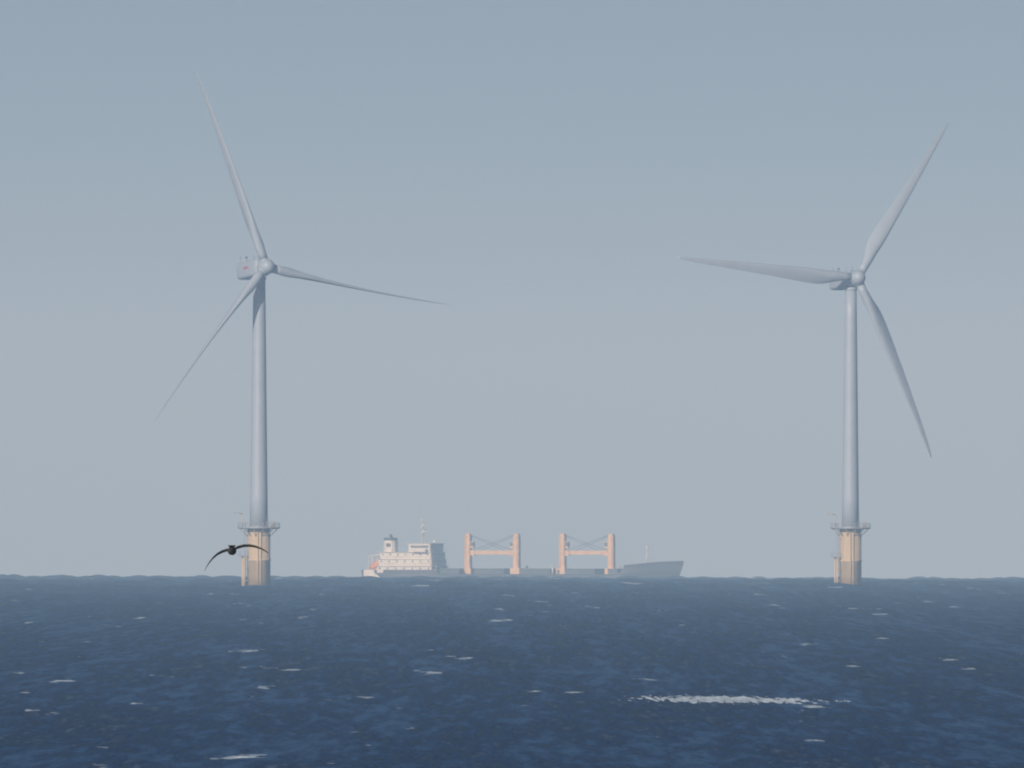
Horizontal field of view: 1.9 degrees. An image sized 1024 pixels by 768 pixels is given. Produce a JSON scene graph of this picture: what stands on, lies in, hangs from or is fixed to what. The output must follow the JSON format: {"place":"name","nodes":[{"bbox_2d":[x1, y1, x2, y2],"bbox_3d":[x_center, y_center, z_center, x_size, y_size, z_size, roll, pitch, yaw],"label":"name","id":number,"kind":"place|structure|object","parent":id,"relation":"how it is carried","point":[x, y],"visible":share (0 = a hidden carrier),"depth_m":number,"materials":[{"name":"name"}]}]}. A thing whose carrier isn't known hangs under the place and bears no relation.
{"place":"outdoors","nodes":[
{"label":"outdoors","id":0,"kind":"place"},
{"bbox_2d":[204,544,267,570],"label":"bird","id":1,"kind":"object","parent":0,"point":[231,549],"visible":1,"depth_m":639.95},
{"bbox_2d":[0,574,1023,767],"bbox_3d":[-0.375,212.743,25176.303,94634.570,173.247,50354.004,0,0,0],"label":"sea","id":2,"kind":"structure","parent":0,"point":[205,671],"depth_m":2721.81,"materials":[{"name":"liquid"}]},
{"bbox_2d":[154,74,447,585],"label":"turbine","id":3,"kind":"object","parent":2,"relation":"in","point":[254,272],"visible":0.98,"depth_m":7998.02,"materials":[{"name":"paint"}]},
{"bbox_2d":[361,511,683,577],"bbox_3d":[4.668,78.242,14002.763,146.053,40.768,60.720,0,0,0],"label":"ship","id":4,"kind":"object","parent":2,"relation":"on","point":[423,559],"visible":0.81,"depth_m":13999.83,"materials":[{"name":"white metal"}]},
{"bbox_2d":[677,123,947,584],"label":"turbine","id":5,"kind":"object","parent":2,"relation":"in","point":[850,282],"visible":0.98,"depth_m":8418.27,"materials":[{"name":"paint"}]},
{"bbox_2d":[0,0,1023,578],"label":"sky","id":6,"kind":"structure","parent":0,"point":[541,172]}
]}

